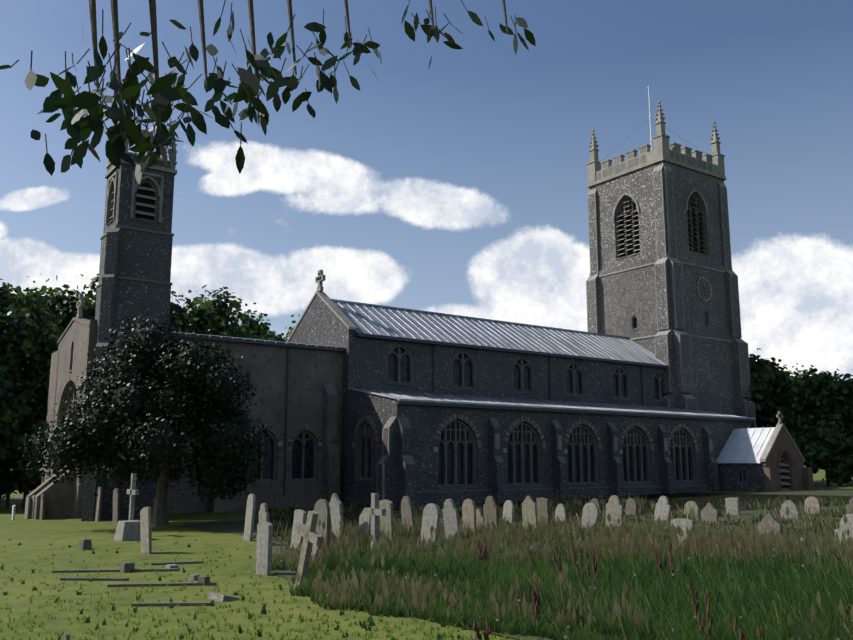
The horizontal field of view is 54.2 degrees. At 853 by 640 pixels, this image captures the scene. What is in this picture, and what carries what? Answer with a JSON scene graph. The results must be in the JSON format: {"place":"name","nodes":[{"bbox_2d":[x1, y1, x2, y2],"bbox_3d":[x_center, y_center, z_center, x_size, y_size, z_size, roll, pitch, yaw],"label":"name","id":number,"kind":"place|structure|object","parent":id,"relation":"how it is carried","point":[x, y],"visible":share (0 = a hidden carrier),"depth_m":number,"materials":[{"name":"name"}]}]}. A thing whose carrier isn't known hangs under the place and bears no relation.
{"place":"outdoors","nodes":[
{"label":"outdoors","id":0,"kind":"place"},
{"bbox_2d":[0,466,852,639],"bbox_3d":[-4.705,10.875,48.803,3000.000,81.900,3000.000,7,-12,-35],"label":"ground","id":1,"kind":"structure","parent":0,"point":[31,535],"depth_m":16.33,"materials":[{"name":"green plant"}]},
{"bbox_2d":[11,505,15,519],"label":"headstone","id":2,"kind":"object","parent":1,"relation":"on","point":[13,512],"visible":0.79,"depth_m":40.47,"materials":[{"name":"stone"}]},
{"bbox_2d":[0,420,34,498],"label":"tree","id":3,"kind":"object","parent":1,"relation":"on","point":[3,492],"visible":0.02,"depth_m":56.21,"materials":[{"name":"green plant"}]},
{"bbox_2d":[0,471,35,506],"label":"tree","id":4,"kind":"object","parent":1,"relation":"on","point":[12,481],"depth_m":52.42,"materials":[{"name":"green plant"}]},
{"bbox_2d":[0,449,40,508],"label":"tree","id":5,"kind":"object","parent":1,"relation":"on","point":[26,489],"depth_m":52.30,"materials":[{"name":"green plant"}]},
{"bbox_2d":[0,398,46,489],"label":"tree","id":6,"kind":"object","parent":1,"relation":"on","point":[14,419],"depth_m":51.35,"materials":[{"name":"green plant"}]},
{"bbox_2d":[24,495,30,518],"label":"headstone","id":7,"kind":"object","parent":1,"relation":"on","point":[27,506],"visible":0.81,"depth_m":41.25,"materials":[{"name":"grey stone"}]},
{"bbox_2d":[29,495,34,518],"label":"headstone","id":8,"kind":"object","parent":1,"relation":"on","point":[32,507],"visible":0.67,"depth_m":41.17,"materials":[{"name":"grey stone"}]},
{"bbox_2d":[0,276,71,433],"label":"tree","id":9,"kind":"object","parent":1,"relation":"on","point":[13,374],"depth_m":55.29,"materials":[{"name":"green plant"}]},
{"bbox_2d":[39,494,44,519],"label":"headstone","id":10,"kind":"object","parent":1,"relation":"on","point":[41,510],"visible":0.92,"depth_m":40.36,"materials":[{"name":"grey stone"}]},
{"bbox_2d":[0,280,95,503],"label":"tree","id":11,"kind":"object","parent":1,"relation":"on","point":[63,315],"depth_m":65.18,"materials":[{"name":"green plant"}]},
{"bbox_2d":[62,635,69,639],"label":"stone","id":12,"kind":"object","parent":1,"relation":"on","point":[66,637],"visible":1,"depth_m":9.31,"materials":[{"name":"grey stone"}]},
{"bbox_2d":[78,539,91,549],"bbox_3d":[-10.004,6.603,24.431,0.300,0.330,0.300,-9,-13,42],"label":"vase block","id":13,"kind":"object","parent":1,"relation":"on","point":[84,544],"depth_m":24.35,"materials":[{"name":"grey stone"}]},
{"bbox_2d":[94,487,101,521],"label":"headstone","id":14,"kind":"object","parent":1,"relation":"on","point":[98,505],"visible":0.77,"depth_m":38.20,"materials":[{"name":"grey stone"}]},
{"bbox_2d":[21,274,181,334],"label":"belt tree","id":15,"kind":"object","parent":1,"relation":"on","point":[87,296],"depth_m":66.55,"materials":[{"name":"green plant"}]},
{"bbox_2d":[113,488,119,522],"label":"headstone","id":16,"kind":"object","parent":1,"relation":"on","point":[116,500],"visible":0.83,"depth_m":36.88,"materials":[{"name":"grey stone"}]},
{"bbox_2d":[114,520,140,540],"bbox_3d":[-9.792,7.054,27.526,0.840,0.800,1.000,7,-12,-35],"label":"cross pedestal","id":17,"kind":"object","parent":1,"relation":"on","point":[127,530],"visible":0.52,"depth_m":27.20,"materials":[{"name":"grey stone"}]},
{"bbox_2d":[127,473,138,519],"bbox_3d":[-10.332,6.484,29.228,0.130,2.170,1.030,7,-12,-35],"label":"tall cross","id":18,"kind":"object","parent":17,"relation":"on","point":[132,491],"visible":0.81,"depth_m":29.20,"materials":[{"name":"grey stone"}]},
{"bbox_2d":[120,562,134,572],"bbox_3d":[-6.722,5.580,18.715,0.260,0.250,0.260,8,-13,-40],"label":"vase block","id":19,"kind":"object","parent":1,"relation":"on","point":[125,567],"depth_m":18.63,"materials":[{"name":"grey stone"}]},
{"bbox_2d":[53,561,216,606],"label":"grave kerbs","id":20,"kind":"structure","parent":1,"relation":"on","point":[143,604],"depth_m":17.15,"materials":[{"name":"grey stone"}]},
{"bbox_2d":[10,307,278,525],"bbox_3d":[-11.390,4.091,34.804,10.376,9.396,9.555,7,-12,-35],"label":"holm oak","id":21,"kind":"object","parent":1,"relation":"on","point":[182,428],"depth_m":33.36,"materials":[{"name":"green plant"}]},
{"bbox_2d":[140,507,151,553],"bbox_3d":[-7.743,5.928,22.993,0.080,1.499,0.620,8,-25,-38],"label":"gravestone","id":22,"kind":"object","parent":1,"relation":"on","point":[145,529],"depth_m":22.94,"materials":[{"name":"grey stone"}]},
{"bbox_2d":[166,564,177,567],"bbox_3d":[-5.862,5.708,19.191,0.200,0.130,0.300,7,-12,-35],"label":"vase block","id":23,"kind":"object","parent":1,"relation":"on","point":[171,566],"depth_m":19.11,"materials":[{"name":"grey stone"}]},
{"bbox_2d":[94,285,257,338],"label":"belt tree","id":24,"kind":"object","parent":1,"relation":"on","point":[191,312],"depth_m":73.80,"materials":[{"name":"green plant"}]},
{"bbox_2d":[188,574,199,580],"bbox_3d":[-4.770,5.313,17.116,0.180,0.150,0.180,-7,-12,37],"label":"vase block","id":25,"kind":"object","parent":1,"relation":"on","point":[193,577],"depth_m":17.07,"materials":[{"name":"grey stone"}]},
{"bbox_2d":[197,576,209,585],"bbox_3d":[-4.372,5.138,16.335,0.220,0.210,0.200,-5,-11,26],"label":"vase block","id":26,"kind":"object","parent":1,"relation":"on","point":[203,579],"depth_m":16.28,"materials":[{"name":"grey stone"}]},
{"bbox_2d":[207,592,239,601],"bbox_3d":[-3.535,4.848,14.502,0.320,0.120,0.500,27,-25,-38],"label":"foot stone","id":27,"kind":"object","parent":1,"relation":"on","point":[217,597],"visible":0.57,"depth_m":14.35,"materials":[{"name":"grey stone"}]},
{"bbox_2d":[182,290,284,341],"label":"belt tree","id":28,"kind":"object","parent":1,"relation":"on","point":[253,328],"depth_m":81.22,"materials":[{"name":"green plant"}]},
{"bbox_2d":[243,494,255,540],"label":"headstone","id":29,"kind":"object","parent":1,"relation":"on","point":[249,517],"visible":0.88,"depth_m":26.26,"materials":[{"name":"grey stone"}]},
{"bbox_2d":[10,0,516,158],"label":"tree branches","id":30,"kind":"object","parent":1,"relation":"on","point":[115,24],"visible":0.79,"depth_m":2.90,"materials":[{"name":"green plant"}]},
{"bbox_2d":[0,3,535,184],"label":"leaves","id":31,"kind":"object","parent":30,"relation":"attached to","point":[162,91],"visible":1,"depth_m":2.90,"materials":[{"name":"green plant"}]},
{"bbox_2d":[259,503,268,522],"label":"headstone","id":32,"kind":"object","parent":1,"relation":"on","point":[263,514],"visible":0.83,"depth_m":24.43,"materials":[{"name":"beige stone"}]},
{"bbox_2d":[256,522,272,575],"bbox_3d":[-3.472,5.004,17.799,0.100,1.344,0.500,8,-13,-39],"label":"headstone","id":33,"kind":"object","parent":1,"relation":"on","point":[264,549],"visible":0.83,"depth_m":17.73,"materials":[{"name":"grey stone"}]},
{"bbox_2d":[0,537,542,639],"bbox_3d":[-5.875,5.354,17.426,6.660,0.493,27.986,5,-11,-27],"label":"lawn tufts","id":34,"kind":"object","parent":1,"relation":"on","point":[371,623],"visible":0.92,"depth_m":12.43,"materials":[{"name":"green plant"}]},
{"bbox_2d":[295,511,322,585],"bbox_3d":[-2.295,4.393,15.943,0.130,1.465,0.748,8,3,-40],"label":"grave cross","id":35,"kind":"object","parent":1,"relation":"on","point":[309,534],"visible":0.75,"depth_m":15.88,"materials":[{"name":"grey stone"}]},
{"bbox_2d":[329,493,344,537],"bbox_3d":[-2.582,5.917,24.203,0.090,1.724,0.660,-3,-9,-33],"label":"headstone","id":36,"kind":"object","parent":1,"relation":"on","point":[336,510],"visible":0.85,"depth_m":24.17,"materials":[{"name":"grey stone"}]},
{"bbox_2d":[379,500,394,542],"bbox_3d":[-1.169,6.058,24.529,0.090,1.504,0.600,-1,-3,-37],"label":"headstone","id":37,"kind":"object","parent":1,"relation":"on","point":[387,522],"visible":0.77,"depth_m":24.41,"materials":[{"name":"grey stone"}]},
{"bbox_2d":[28,101,813,520],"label":"church","id":38,"kind":"structure","parent":1,"relation":"on","point":[642,385],"depth_m":53.92,"materials":[{"name":"stone"}]},
{"bbox_2d":[606,86,704,156],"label":"flagpole","id":39,"kind":"object","parent":38,"relation":"on","point":[650,122],"visible":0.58,"depth_m":76.06,"materials":[{"name":"white metal"}]},
{"bbox_2d":[696,277,711,300],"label":"tower clock","id":40,"kind":"object","parent":38,"relation":"attached to","point":[703,288],"visible":1,"depth_m":71.42,"materials":[{"name":"blue"}]},
{"bbox_2d":[421,503,439,545],"bbox_3d":[0.088,5.772,22.863,0.090,1.444,0.600,14,-11,-41],"label":"headstone","id":41,"kind":"object","parent":1,"relation":"on","point":[431,515],"visible":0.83,"depth_m":22.85,"materials":[{"name":"grey stone"}]},
{"bbox_2d":[442,499,460,537],"bbox_3d":[0.735,5.947,24.132,0.090,1.509,0.620,-1,-9,-38],"label":"headstone","id":42,"kind":"object","parent":1,"relation":"on","point":[450,516],"visible":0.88,"depth_m":24.10,"materials":[{"name":"grey stone"}]},
{"bbox_2d":[590,498,601,512],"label":"headstone","id":43,"kind":"object","parent":1,"relation":"on","point":[595,501],"visible":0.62,"depth_m":35.60,"materials":[{"name":"grey stone"}]},
{"bbox_2d":[605,495,622,525],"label":"headstone","id":44,"kind":"object","parent":1,"relation":"on","point":[613,505],"visible":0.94,"depth_m":28.69,"materials":[{"name":"grey stone"}]},
{"bbox_2d":[626,498,636,514],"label":"headstone","id":45,"kind":"object","parent":1,"relation":"on","point":[631,506],"visible":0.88,"depth_m":34.94,"materials":[{"name":"grey stone"}]},
{"bbox_2d":[671,518,694,547],"bbox_3d":[6.387,5.474,20.734,0.100,1.047,0.620,10,-14,-37],"label":"headstone","id":46,"kind":"object","parent":1,"relation":"on","point":[683,523],"visible":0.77,"depth_m":20.70,"materials":[{"name":"grey stone"}]},
{"bbox_2d":[758,514,782,535],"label":"headstone","id":47,"kind":"object","parent":1,"relation":"on","point":[770,521],"visible":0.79,"depth_m":23.59,"materials":[{"name":"grey stone"}]},
{"bbox_2d":[735,348,813,433],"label":"tree","id":48,"kind":"object","parent":1,"relation":"on","point":[768,384],"depth_m":73.34,"materials":[{"name":"green plant"}]},
{"bbox_2d":[756,359,850,432],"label":"tree","id":49,"kind":"object","parent":1,"relation":"on","point":[798,376],"depth_m":80.54,"materials":[{"name":"green plant"}]},
{"bbox_2d":[760,365,852,482],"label":"tree","id":50,"kind":"object","parent":1,"relation":"on","point":[815,396],"depth_m":72.22,"materials":[{"name":"green plant"}]},
{"bbox_2d":[805,497,820,513],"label":"headstone","id":51,"kind":"object","parent":1,"relation":"on","point":[812,502],"visible":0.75,"depth_m":33.33,"materials":[{"name":"beige stone"}]},
{"bbox_2d":[792,421,852,486],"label":"tree","id":52,"kind":"object","parent":1,"relation":"on","point":[832,458],"depth_m":64.70,"materials":[{"name":"green plant"}]},
{"bbox_2d":[835,514,852,542],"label":"headstone","id":53,"kind":"object","parent":1,"relation":"on","point":[849,524],"visible":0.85,"depth_m":20.64,"materials":[{"name":"grey stone"}]},
{"bbox_2d":[846,497,852,513],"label":"headstone","id":54,"kind":"object","parent":1,"relation":"on","point":[849,506],"visible":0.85,"depth_m":32.20,"materials":[{"name":"grey stone"}]},
{"bbox_2d":[0,0,852,379],"label":"sky","id":55,"kind":"structure","parent":0,"point":[458,185],"materials":[{"name":"blue"}]},
{"bbox_2d":[170,489,852,639],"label":"ground","id":56,"kind":"structure","parent":0,"point":[679,500],"depth_m":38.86,"materials":[{"name":"green plant"}]},
{"bbox_2d":[252,314,299,341],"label":"belt tree","id":57,"kind":"object","parent":56,"relation":"on","point":[288,333],"depth_m":81.90,"materials":[{"name":"green plant"}]},
{"bbox_2d":[290,509,306,549],"bbox_3d":[-3.446,5.778,22.304,0.090,1.377,0.500,11,-9,-37],"label":"headstone","id":58,"kind":"object","parent":56,"relation":"on","point":[299,518],"visible":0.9,"depth_m":22.30,"materials":[{"name":"grey stone"}]},
{"bbox_2d":[311,532,321,559],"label":"headstone","id":59,"kind":"object","parent":56,"relation":"on","point":[314,549],"visible":0.23,"depth_m":19.21,"materials":[{"name":"grey stone"}]},
{"bbox_2d":[314,499,329,551],"bbox_3d":[-2.609,5.316,20.691,0.090,1.691,0.620,8,-13,-39],"label":"headstone","id":60,"kind":"object","parent":56,"relation":"on","point":[322,508],"visible":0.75,"depth_m":20.63,"materials":[{"name":"grey stone"}]},
{"bbox_2d":[358,510,370,541],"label":"headstone","id":61,"kind":"object","parent":56,"relation":"on","point":[364,520],"visible":0.33,"depth_m":24.04,"materials":[{"name":"grey stone"}]},
{"bbox_2d":[364,493,385,547],"bbox_3d":[-1.321,5.222,21.271,0.130,1.566,0.788,8,-12,-38],"label":"grave cross","id":62,"kind":"object","parent":56,"relation":"on","point":[375,511],"visible":0.79,"depth_m":21.24,"materials":[{"name":"grey stone"}]},
{"bbox_2d":[401,496,415,535],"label":"headstone","id":63,"kind":"object","parent":56,"relation":"on","point":[407,512],"visible":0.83,"depth_m":26.77,"materials":[{"name":"grey stone"}]},
{"bbox_2d":[462,499,476,533],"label":"headstone","id":64,"kind":"object","parent":56,"relation":"on","point":[468,509],"visible":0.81,"depth_m":26.18,"materials":[{"name":"beige stone"}]},
{"bbox_2d":[476,509,483,525],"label":"headstone","id":65,"kind":"object","parent":56,"relation":"on","point":[479,513],"visible":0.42,"depth_m":27.38,"materials":[{"name":"grey stone"}]},
{"bbox_2d":[483,496,498,531],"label":"headstone","id":66,"kind":"object","parent":56,"relation":"on","point":[490,511],"visible":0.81,"depth_m":26.68,"materials":[{"name":"grey stone"}]},
{"bbox_2d":[502,500,513,522],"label":"headstone","id":67,"kind":"object","parent":56,"relation":"on","point":[509,506],"visible":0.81,"depth_m":31.76,"materials":[{"name":"grey stone"}]},
{"bbox_2d":[522,496,537,530],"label":"headstone","id":68,"kind":"object","parent":56,"relation":"on","point":[529,507],"visible":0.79,"depth_m":26.90,"materials":[{"name":"beige stone"}]},
{"bbox_2d":[536,498,549,524],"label":"headstone","id":69,"kind":"object","parent":56,"relation":"on","point":[543,507],"visible":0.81,"depth_m":30.21,"materials":[{"name":"grey stone"}]},
{"bbox_2d":[555,504,566,521],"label":"headstone","id":70,"kind":"object","parent":56,"relation":"on","point":[560,508],"visible":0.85,"depth_m":31.67,"materials":[{"name":"grey stone"}]},
{"bbox_2d":[581,502,598,527],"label":"headstone","id":71,"kind":"object","parent":56,"relation":"on","point":[591,510],"visible":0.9,"depth_m":27.88,"materials":[{"name":"grey stone"}]},
{"bbox_2d":[473,538,764,639],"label":"dock plants","id":72,"kind":"object","parent":56,"relation":"on","point":[535,598],"visible":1,"depth_m":11.29,"materials":[{"name":"plant"}]},
{"bbox_2d":[654,496,670,520],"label":"headstone","id":73,"kind":"object","parent":56,"relation":"on","point":[662,505],"visible":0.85,"depth_m":30.99,"materials":[{"name":"grey stone"}]},
{"bbox_2d":[684,501,699,518],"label":"headstone","id":74,"kind":"object","parent":56,"relation":"on","point":[689,505],"visible":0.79,"depth_m":31.66,"materials":[{"name":"grey stone"}]},
{"bbox_2d":[701,503,717,521],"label":"headstone","id":75,"kind":"object","parent":56,"relation":"on","point":[709,511],"visible":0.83,"depth_m":30.44,"materials":[{"name":"grey stone"}]},
{"bbox_2d":[725,497,739,514],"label":"headstone","id":76,"kind":"object","parent":56,"relation":"on","point":[732,506],"visible":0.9,"depth_m":33.80,"materials":[{"name":"grey stone"}]},
{"bbox_2d":[780,500,798,518],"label":"headstone","id":77,"kind":"object","parent":56,"relation":"on","point":[792,506],"visible":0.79,"depth_m":31.00,"materials":[{"name":"grey stone"}]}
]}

